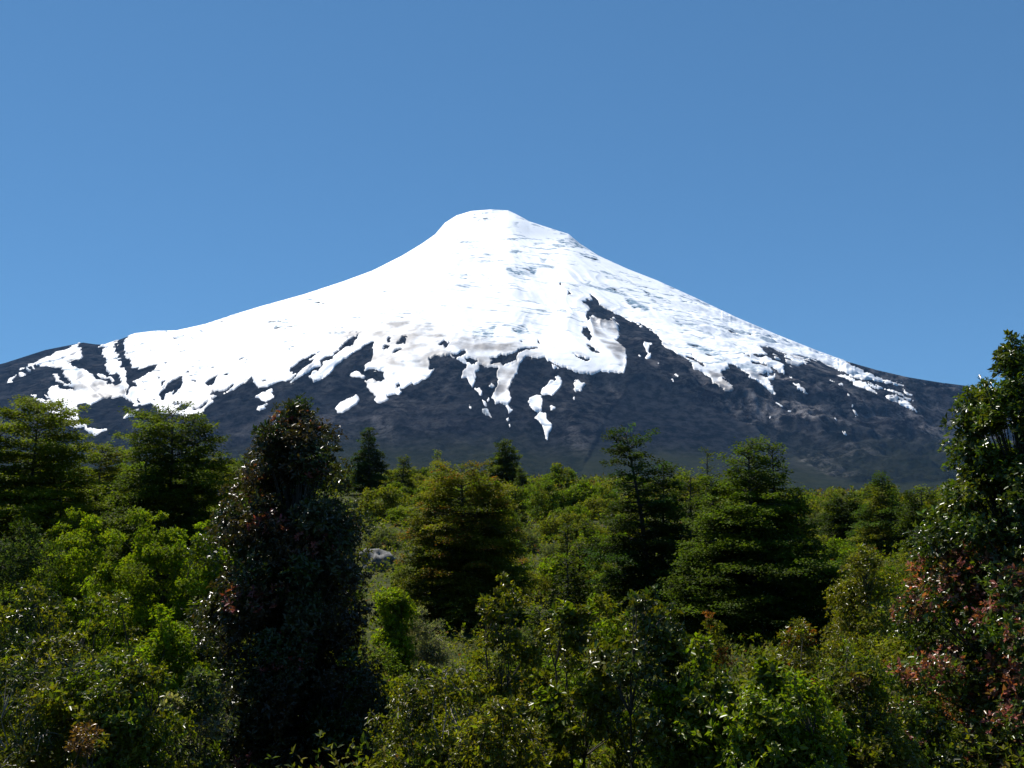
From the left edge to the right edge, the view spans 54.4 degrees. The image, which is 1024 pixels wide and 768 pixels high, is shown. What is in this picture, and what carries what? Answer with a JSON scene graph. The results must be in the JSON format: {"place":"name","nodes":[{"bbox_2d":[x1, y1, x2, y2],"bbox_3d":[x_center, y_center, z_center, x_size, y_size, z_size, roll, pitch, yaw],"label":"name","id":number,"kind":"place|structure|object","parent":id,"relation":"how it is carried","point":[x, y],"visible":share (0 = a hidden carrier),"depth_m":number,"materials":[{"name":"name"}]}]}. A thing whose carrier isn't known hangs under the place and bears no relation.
{"place":"outdoors","nodes":[
{"label":"outdoors","id":0,"kind":"place"},
{"bbox_2d":[4,487,949,766],"bbox_3d":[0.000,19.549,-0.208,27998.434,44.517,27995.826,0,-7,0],"label":"ground","id":1,"kind":"structure","parent":0,"point":[380,579],"depth_m":38.94,"materials":[{"name":"green plant"}]},
{"bbox_2d":[0,580,75,764],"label":"shrub","id":2,"kind":"object","parent":1,"relation":"on","point":[32,609],"visible":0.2,"depth_m":12.21,"materials":[{"name":"green plant"}]},
{"bbox_2d":[0,517,91,667],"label":"shrub","id":3,"kind":"object","parent":1,"relation":"on","point":[21,558],"visible":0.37,"depth_m":16.71,"materials":[{"name":"green plant"}]},
{"bbox_2d":[0,394,115,629],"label":"beech tree","id":4,"kind":"object","parent":1,"relation":"on","point":[35,501],"visible":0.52,"depth_m":32.42,"materials":[{"name":"green plant"}]},
{"bbox_2d":[0,506,133,669],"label":"shrub","id":5,"kind":"object","parent":1,"relation":"on","point":[77,572],"visible":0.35,"depth_m":21.38,"materials":[{"name":"green plant"}]},
{"bbox_2d":[0,628,149,767],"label":"shrub","id":6,"kind":"object","parent":1,"relation":"on","point":[26,748],"visible":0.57,"depth_m":8.88,"materials":[{"name":"green plant"}]},
{"bbox_2d":[63,719,111,767],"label":"shrub","id":7,"kind":"object","parent":1,"relation":"on","point":[88,742],"visible":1,"depth_m":7.88,"materials":[{"name":"brown plant"}]},
{"bbox_2d":[29,585,170,695],"bbox_3d":[-5.443,4.024,13.061,1.554,2.704,1.745,-2,-7,16],"label":"shrub","id":8,"kind":"object","parent":1,"relation":"on","point":[117,601],"visible":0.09,"depth_m":13.23,"materials":[{"name":"green plant"}]},
{"bbox_2d":[54,439,145,565],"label":"beech tree","id":9,"kind":"object","parent":1,"relation":"on","point":[96,456],"visible":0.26,"depth_m":45.66,"materials":[{"name":"green plant"}]},
{"bbox_2d":[30,650,202,767],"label":"shrub","id":10,"kind":"object","parent":1,"relation":"on","point":[120,715],"visible":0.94,"depth_m":8.50,"materials":[{"name":"green plant"}]},
{"bbox_2d":[65,505,207,665],"bbox_3d":[-7.631,4.483,20.544,2.668,3.943,2.762,0,-7,0],"label":"shrub","id":11,"kind":"object","parent":1,"relation":"on","point":[148,553],"visible":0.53,"depth_m":20.23,"materials":[{"name":"green plant"}]},
{"bbox_2d":[83,401,241,631],"bbox_3d":[-11.076,4.361,31.534,4.996,7.713,5.236,0,-7,0],"label":"beech tree","id":12,"kind":"object","parent":1,"relation":"on","point":[178,498],"visible":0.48,"depth_m":31.45,"materials":[{"name":"green plant"}]},
{"bbox_2d":[126,603,223,767],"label":"shrub","id":13,"kind":"object","parent":1,"relation":"on","point":[176,635],"visible":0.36,"depth_m":10.77,"materials":[{"name":"green plant"}]},
{"bbox_2d":[149,665,239,767],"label":"shrub","id":14,"kind":"object","parent":1,"relation":"on","point":[205,754],"visible":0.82,"depth_m":9.89,"materials":[{"name":"green plant"}]},
{"bbox_2d":[156,519,239,667],"bbox_3d":[-6.095,4.482,19.587,1.851,3.622,1.534,0,-7,0],"label":"shrub","id":15,"kind":"object","parent":1,"relation":"on","point":[179,552],"visible":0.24,"depth_m":19.50,"materials":[{"name":"green plant"}]},
{"bbox_2d":[175,596,238,689],"bbox_3d":[-5.431,4.932,17.569,1.835,2.297,1.948,3,-7,-22],"label":"sapling","id":16,"kind":"object","parent":1,"relation":"on","point":[199,655],"visible":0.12,"depth_m":17.44,"materials":[{"name":"green plant"}]},
{"bbox_2d":[196,458,254,563],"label":"beech tree","id":17,"kind":"object","parent":1,"relation":"on","point":[234,476],"visible":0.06,"depth_m":49.79,"materials":[{"name":"green plant"}]},
{"bbox_2d":[183,393,399,767],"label":"broadleaf tree","id":18,"kind":"object","parent":1,"relation":"on","point":[282,601],"visible":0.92,"depth_m":12.28,"materials":[{"name":"green plant"}]},
{"bbox_2d":[335,580,369,605],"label":"shrub","id":19,"kind":"object","parent":1,"relation":"on","point":[357,595],"visible":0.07,"depth_m":38.55,"materials":[{"name":"green plant"}]},
{"bbox_2d":[309,648,396,767],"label":"shrub","id":20,"kind":"object","parent":1,"relation":"on","point":[364,683],"visible":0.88,"depth_m":11.51,"materials":[{"name":"green plant"}]},
{"bbox_2d":[342,427,391,493],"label":"conifer tree","id":21,"kind":"object","parent":1,"relation":"on","point":[364,476],"visible":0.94,"depth_m":107.10,"materials":[{"name":"green plant"}]},
{"bbox_2d":[359,548,397,570],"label":"boulder","id":22,"kind":"object","parent":1,"relation":"on","point":[378,555],"visible":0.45,"depth_m":48.62,"materials":[{"name":"grey stone"}]},
{"bbox_2d":[346,485,412,520],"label":"shrub","id":23,"kind":"object","parent":1,"relation":"on","point":[389,496],"visible":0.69,"depth_m":71.21,"materials":[{"name":"green plant"}]},
{"bbox_2d":[362,528,402,547],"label":"shrub","id":24,"kind":"object","parent":1,"relation":"on","point":[381,533],"visible":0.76,"depth_m":54.52,"materials":[{"name":"green plant"}]},
{"bbox_2d":[363,643,409,692],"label":"shrub","id":25,"kind":"object","parent":1,"relation":"on","point":[386,657],"visible":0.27,"depth_m":17.62,"materials":[{"name":"green plant"}]},
{"bbox_2d":[370,586,419,679],"bbox_3d":[-2.191,4.899,18.523,0.963,2.252,1.119,0,-7,0],"label":"shrub","id":26,"kind":"object","parent":1,"relation":"on","point":[393,630],"visible":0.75,"depth_m":18.44,"materials":[{"name":"green plant"}]},
{"bbox_2d":[382,469,412,485],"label":"shrub","id":27,"kind":"object","parent":1,"relation":"on","point":[391,477],"visible":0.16,"depth_m":123.84,"materials":[{"name":"green plant"}]},
{"bbox_2d":[384,481,415,497],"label":"shrub","id":28,"kind":"object","parent":1,"relation":"on","point":[398,485],"visible":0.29,"depth_m":102.63,"materials":[{"name":"green plant"}]},
{"bbox_2d":[385,507,419,525],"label":"shrub","id":29,"kind":"object","parent":1,"relation":"on","point":[396,515],"visible":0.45,"depth_m":67.95,"materials":[{"name":"green plant"}]},
{"bbox_2d":[388,454,417,496],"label":"sapling","id":30,"kind":"object","parent":1,"relation":"on","point":[402,477],"visible":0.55,"depth_m":104.92,"materials":[{"name":"green plant"}]},
{"bbox_2d":[399,473,426,481],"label":"shrub","id":31,"kind":"object","parent":1,"relation":"on","point":[420,477],"visible":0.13,"depth_m":115.25,"materials":[{"name":"green plant"}]},
{"bbox_2d":[410,466,433,477],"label":"shrub","id":32,"kind":"object","parent":1,"relation":"on","point":[423,471],"visible":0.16,"depth_m":127.90,"materials":[{"name":"green plant"}]},
{"bbox_2d":[384,606,462,684],"bbox_3d":[-1.685,5.206,19.126,1.568,1.919,1.421,0,-7,0],"label":"shrub","id":33,"kind":"object","parent":1,"relation":"on","point":[431,649],"visible":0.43,"depth_m":18.84,"materials":[{"name":"green plant"}]},
{"bbox_2d":[383,672,467,739],"bbox_3d":[-1.428,5.083,15.418,1.572,1.123,1.740,-1,-7,9],"label":"shrub","id":34,"kind":"object","parent":1,"relation":"on","point":[403,677],"visible":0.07,"depth_m":15.62,"materials":[{"name":"green plant"}]},
{"bbox_2d":[412,481,440,505],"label":"shrub","id":35,"kind":"object","parent":1,"relation":"on","point":[417,499],"visible":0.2,"depth_m":85.22,"materials":[{"name":"green plant"}]},
{"bbox_2d":[362,660,507,767],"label":"shrub","id":36,"kind":"object","parent":1,"relation":"on","point":[427,746],"visible":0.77,"depth_m":8.96,"materials":[{"name":"green plant"}]},
{"bbox_2d":[425,449,449,487],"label":"conifer tree","id":37,"kind":"object","parent":1,"relation":"on","point":[436,451],"visible":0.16,"depth_m":103.68,"materials":[{"name":"green plant"}]},
{"bbox_2d":[382,458,540,634],"bbox_3d":[-1.716,5.465,33.532,5.349,5.905,4.904,0,-7,0],"label":"beech tree","id":38,"kind":"object","parent":1,"relation":"on","point":[467,556],"visible":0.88,"depth_m":32.91,"materials":[{"name":"green plant"}]},
{"bbox_2d":[444,693,553,767],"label":"shrub","id":39,"kind":"object","parent":1,"relation":"on","point":[482,735],"visible":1,"depth_m":8.19,"materials":[{"name":"green plant"}]},
{"bbox_2d":[466,654,538,707],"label":"shrub","id":40,"kind":"object","parent":1,"relation":"on","point":[515,665],"visible":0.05,"depth_m":15.87,"materials":[{"name":"green plant"}]},
{"bbox_2d":[483,438,527,486],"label":"conifer tree","id":41,"kind":"object","parent":1,"relation":"on","point":[504,464],"visible":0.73,"depth_m":117.14,"materials":[{"name":"green plant"}]},
{"bbox_2d":[463,571,551,766],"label":"sapling","id":42,"kind":"object","parent":1,"relation":"on","point":[523,653],"visible":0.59,"depth_m":12.11,"materials":[{"name":"green plant"}]},
{"bbox_2d":[491,509,528,537],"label":"shrub","id":43,"kind":"object","parent":1,"relation":"on","point":[513,519],"visible":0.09,"depth_m":60.06,"materials":[{"name":"green plant"}]},
{"bbox_2d":[0,471,1023,767],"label":"undergrowth","id":44,"kind":"object","parent":1,"relation":"on","point":[752,651],"visible":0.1,"depth_m":25.58,"materials":[{"name":"green plant"}]},
{"bbox_2d":[497,537,537,571],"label":"shrub","id":45,"kind":"object","parent":1,"relation":"on","point":[526,564],"visible":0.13,"depth_m":45.35,"materials":[{"name":"green plant"}]},
{"bbox_2d":[508,485,533,529],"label":"sapling","id":46,"kind":"object","parent":1,"relation":"on","point":[523,507],"visible":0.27,"depth_m":65.75,"materials":[{"name":"green plant"}]},
{"bbox_2d":[513,472,529,493],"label":"conifer tree","id":47,"kind":"object","parent":1,"relation":"on","point":[521,477],"visible":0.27,"depth_m":99.41,"materials":[{"name":"green plant"}]},
{"bbox_2d":[507,527,541,551],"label":"shrub","id":48,"kind":"object","parent":1,"relation":"on","point":[531,537],"visible":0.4,"depth_m":55.90,"materials":[{"name":"green plant"}]},
{"bbox_2d":[518,483,550,510],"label":"shrub","id":49,"kind":"object","parent":1,"relation":"on","point":[526,487],"visible":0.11,"depth_m":81.02,"materials":[{"name":"green plant"}]},
{"bbox_2d":[516,570,553,598],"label":"shrub","id":50,"kind":"object","parent":1,"relation":"on","point":[545,582],"visible":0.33,"depth_m":38.67,"materials":[{"name":"green plant"}]},
{"bbox_2d":[520,477,560,520],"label":"shrub","id":51,"kind":"object","parent":1,"relation":"on","point":[548,506],"visible":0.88,"depth_m":71.67,"materials":[{"name":"green plant"}]},
{"bbox_2d":[517,625,564,654],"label":"shrub","id":52,"kind":"object","parent":1,"relation":"on","point":[524,633],"visible":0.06,"depth_m":27.02,"materials":[{"name":"green plant"}]},
{"bbox_2d":[523,603,561,679],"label":"sapling","id":53,"kind":"object","parent":1,"relation":"on","point":[536,613],"visible":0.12,"depth_m":18.53,"materials":[{"name":"green plant"}]},
{"bbox_2d":[531,473,562,491],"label":"shrub","id":54,"kind":"object","parent":1,"relation":"on","point":[547,476],"visible":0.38,"depth_m":112.62,"materials":[{"name":"green plant"}]},
{"bbox_2d":[520,653,574,686],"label":"shrub","id":55,"kind":"object","parent":1,"relation":"on","point":[546,664],"visible":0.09,"depth_m":17.13,"materials":[{"name":"green plant"}]},
{"bbox_2d":[532,517,570,541],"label":"shrub","id":56,"kind":"object","parent":1,"relation":"on","point":[548,526],"visible":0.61,"depth_m":61.61,"materials":[{"name":"green plant"}]},
{"bbox_2d":[538,542,571,564],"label":"shrub","id":57,"kind":"object","parent":1,"relation":"on","point":[547,550],"visible":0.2,"depth_m":49.64,"materials":[{"name":"green plant"}]},
{"bbox_2d":[532,552,586,596],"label":"shrub","id":58,"kind":"object","parent":1,"relation":"on","point":[550,568],"visible":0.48,"depth_m":39.64,"materials":[{"name":"green plant"}]},
{"bbox_2d":[545,490,576,509],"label":"shrub","id":59,"kind":"object","parent":1,"relation":"on","point":[561,502],"visible":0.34,"depth_m":79.37,"materials":[{"name":"green plant"}]},
{"bbox_2d":[548,521,578,565],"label":"sapling","id":60,"kind":"object","parent":1,"relation":"on","point":[566,546],"visible":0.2,"depth_m":43.12,"materials":[{"name":"green plant"}]},
{"bbox_2d":[529,553,598,629],"bbox_3d":[1.744,6.791,31.450,2.322,2.962,2.188,-4,-8,28],"label":"sapling","id":61,"kind":"object","parent":1,"relation":"on","point":[577,593],"visible":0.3,"depth_m":31.35,"materials":[{"name":"green plant"}]},
{"bbox_2d":[549,462,579,490],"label":"shrub","id":62,"kind":"object","parent":1,"relation":"on","point":[558,471],"visible":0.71,"depth_m":113.79,"materials":[{"name":"green plant"}]},
{"bbox_2d":[555,511,591,537],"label":"shrub","id":63,"kind":"object","parent":1,"relation":"on","point":[567,517],"visible":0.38,"depth_m":62.99,"materials":[{"name":"green plant"}]},
{"bbox_2d":[564,503,590,525],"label":"shrub","id":64,"kind":"object","parent":1,"relation":"on","point":[577,508],"visible":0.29,"depth_m":68.10,"materials":[{"name":"green plant"}]},
{"bbox_2d":[560,479,597,508],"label":"shrub","id":65,"kind":"object","parent":1,"relation":"on","point":[579,492],"visible":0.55,"depth_m":79.52,"materials":[{"name":"green plant"}]},
{"bbox_2d":[563,561,601,596],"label":"shrub","id":66,"kind":"object","parent":1,"relation":"on","point":[590,575],"visible":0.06,"depth_m":37.41,"materials":[{"name":"green plant"}]},
{"bbox_2d":[520,598,645,767],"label":"sapling","id":67,"kind":"object","parent":1,"relation":"on","point":[565,734],"visible":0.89,"depth_m":10.01,"materials":[{"name":"green plant"}]},
{"bbox_2d":[557,537,611,621],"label":"sapling","id":68,"kind":"object","parent":1,"relation":"on","point":[584,555],"visible":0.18,"depth_m":33.06,"materials":[{"name":"green plant"}]},
{"bbox_2d":[575,518,601,564],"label":"sapling","id":69,"kind":"object","parent":1,"relation":"on","point":[585,533],"visible":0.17,"depth_m":43.75,"materials":[{"name":"green plant"}]},
{"bbox_2d":[571,526,606,553],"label":"shrub","id":70,"kind":"object","parent":1,"relation":"on","point":[598,535],"visible":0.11,"depth_m":53.88,"materials":[{"name":"green plant"}]},
{"bbox_2d":[577,524,612,542],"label":"shrub","id":71,"kind":"object","parent":1,"relation":"on","point":[601,529],"visible":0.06,"depth_m":57.54,"materials":[{"name":"green plant"}]},
{"bbox_2d":[574,497,625,519],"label":"shrub","id":72,"kind":"object","parent":1,"relation":"on","point":[590,504],"visible":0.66,"depth_m":73.78,"materials":[{"name":"green plant"}]},
{"bbox_2d":[588,559,614,574],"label":"shrub","id":73,"kind":"object","parent":1,"relation":"on","point":[603,566],"visible":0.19,"depth_m":39.86,"materials":[{"name":"green plant"}]},
{"bbox_2d":[547,591,658,760],"bbox_3d":[1.427,4.326,14.579,1.834,2.564,1.798,0,-7,0],"label":"shrub","id":74,"kind":"object","parent":1,"relation":"on","point":[611,631],"visible":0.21,"depth_m":14.50,"materials":[{"name":"green plant"}]},
{"bbox_2d":[592,484,619,507],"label":"shrub","id":75,"kind":"object","parent":1,"relation":"on","point":[608,493],"visible":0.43,"depth_m":77.13,"materials":[{"name":"green plant"}]},
{"bbox_2d":[598,532,638,564],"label":"shrub","id":76,"kind":"object","parent":1,"relation":"on","point":[624,533],"visible":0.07,"depth_m":50.58,"materials":[{"name":"green plant"}]},
{"bbox_2d":[582,583,697,767],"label":"sapling","id":77,"kind":"object","parent":1,"relation":"on","point":[608,666],"visible":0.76,"depth_m":9.20,"materials":[{"name":"green plant"}]},
{"bbox_2d":[577,421,707,633],"bbox_3d":[4.262,4.586,30.660,4.370,6.925,4.170,-3,-7,21],"label":"beech tree","id":78,"kind":"object","parent":1,"relation":"on","point":[644,570],"visible":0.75,"depth_m":30.42,"materials":[{"name":"green plant"}]},
{"bbox_2d":[655,466,720,576],"bbox_3d":[5.907,5.512,33.534,2.880,5.530,2.987,5,-8,-38],"label":"beech tree","id":79,"kind":"object","parent":1,"relation":"on","point":[689,503],"visible":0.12,"depth_m":33.74,"materials":[{"name":"green plant"}]},
{"bbox_2d":[635,632,745,767],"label":"shrub","id":80,"kind":"object","parent":1,"relation":"on","point":[699,697],"visible":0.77,"depth_m":8.74,"materials":[{"name":"green plant"}]},
{"bbox_2d":[673,477,709,499],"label":"shrub","id":81,"kind":"object","parent":1,"relation":"on","point":[688,488],"visible":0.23,"depth_m":107.54,"materials":[{"name":"green plant"}]},
{"bbox_2d":[692,446,717,547],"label":"beech tree","id":82,"kind":"object","parent":1,"relation":"on","point":[707,470],"visible":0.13,"depth_m":41.88,"materials":[{"name":"green plant"}]},
{"bbox_2d":[697,610,736,680],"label":"shrub","id":83,"kind":"object","parent":1,"relation":"on","point":[718,659],"visible":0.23,"depth_m":16.54,"materials":[{"name":"green plant"}]},
{"bbox_2d":[656,434,870,649],"bbox_3d":[6.882,4.455,27.581,6.220,6.159,6.022,0,-7,0],"label":"conifer tree","id":84,"kind":"object","parent":1,"relation":"on","point":[764,549],"visible":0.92,"depth_m":26.92,"materials":[{"name":"green plant"}]},
{"bbox_2d":[705,650,858,767],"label":"shrub","id":85,"kind":"object","parent":1,"relation":"on","point":[771,728],"visible":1,"depth_m":8.19,"materials":[{"name":"green plant"}]},
{"bbox_2d":[739,617,863,710],"bbox_3d":[4.460,4.564,15.080,2.021,2.072,2.138,0,-7,0],"label":"shrub","id":86,"kind":"object","parent":1,"relation":"on","point":[802,638],"visible":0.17,"depth_m":15.05,"materials":[{"name":"green plant"}]},
{"bbox_2d":[804,499,820,513],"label":"shrub","id":87,"kind":"object","parent":1,"relation":"on","point":[814,506],"visible":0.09,"depth_m":91.19,"materials":[{"name":"green plant"}]},
{"bbox_2d":[818,488,848,500],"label":"shrub","id":88,"kind":"object","parent":1,"relation":"on","point":[841,491],"visible":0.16,"depth_m":133.00,"materials":[{"name":"green plant"}]},
{"bbox_2d":[819,535,858,572],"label":"shrub","id":89,"kind":"object","parent":1,"relation":"on","point":[837,544],"visible":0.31,"depth_m":45.53,"materials":[{"name":"green plant"}]},
{"bbox_2d":[813,490,868,543],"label":"conifer tree","id":90,"kind":"object","parent":1,"relation":"on","point":[842,519],"visible":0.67,"depth_m":61.02,"materials":[{"name":"green plant"}]},
{"bbox_2d":[815,542,912,665],"bbox_3d":[7.860,5.167,22.341,2.188,3.191,2.833,-3,-7,27],"label":"tree","id":91,"kind":"object","parent":1,"relation":"on","point":[849,598],"visible":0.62,"depth_m":22.41,"materials":[{"name":"green plant"}]},
{"bbox_2d":[813,640,943,767],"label":"shrub","id":92,"kind":"object","parent":1,"relation":"on","point":[889,746],"visible":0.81,"depth_m":8.93,"materials":[{"name":"green plant"}]},
{"bbox_2d":[843,470,926,554],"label":"conifer tree","id":93,"kind":"object","parent":1,"relation":"on","point":[879,531],"visible":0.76,"depth_m":55.17,"materials":[{"name":"green plant"}]},
{"bbox_2d":[848,629,925,678],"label":"shrub","id":94,"kind":"object","parent":1,"relation":"on","point":[892,646],"visible":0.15,"depth_m":19.88,"materials":[{"name":"green plant"}]},
{"bbox_2d":[861,648,926,698],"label":"shrub","id":95,"kind":"object","parent":1,"relation":"on","point":[894,656],"visible":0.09,"depth_m":18.93,"materials":[{"name":"green plant"}]},
{"bbox_2d":[876,563,915,601],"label":"shrub","id":96,"kind":"object","parent":1,"relation":"on","point":[886,568],"visible":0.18,"depth_m":36.82,"materials":[{"name":"green plant"}]},
{"bbox_2d":[862,694,969,767],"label":"shrub","id":97,"kind":"object","parent":1,"relation":"on","point":[917,715],"visible":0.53,"depth_m":10.51,"materials":[{"name":"green plant"}]},
{"bbox_2d":[894,547,940,576],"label":"shrub","id":98,"kind":"object","parent":1,"relation":"on","point":[903,558],"visible":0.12,"depth_m":45.08,"materials":[{"name":"green plant"}]},
{"bbox_2d":[887,484,956,567],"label":"conifer tree","id":99,"kind":"object","parent":1,"relation":"on","point":[913,506],"visible":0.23,"depth_m":49.45,"materials":[{"name":"green plant"}]},
{"bbox_2d":[885,329,1023,767],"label":"broadleaf tree","id":100,"kind":"object","parent":1,"relation":"on","point":[979,570],"visible":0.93,"depth_m":11.67,"materials":[{"name":"green plant"}]},
{"bbox_2d":[0,218,1014,498],"bbox_3d":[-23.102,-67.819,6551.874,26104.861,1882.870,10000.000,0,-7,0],"label":"mountain","id":101,"kind":"structure","parent":0,"point":[688,410],"depth_m":3096.07,"materials":[{"name":"black stone"}]},
{"bbox_2d":[7,209,916,439],"bbox_3d":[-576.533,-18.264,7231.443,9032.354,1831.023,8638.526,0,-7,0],"label":"snow","id":102,"kind":"structure","parent":101,"relation":"on","point":[492,305],"depth_m":3883.82,"materials":[{"name":"white snow"}]},
{"bbox_2d":[0,0,1023,387],"label":"sky","id":103,"kind":"structure","parent":0,"point":[842,179],"materials":[{"name":"blue"}]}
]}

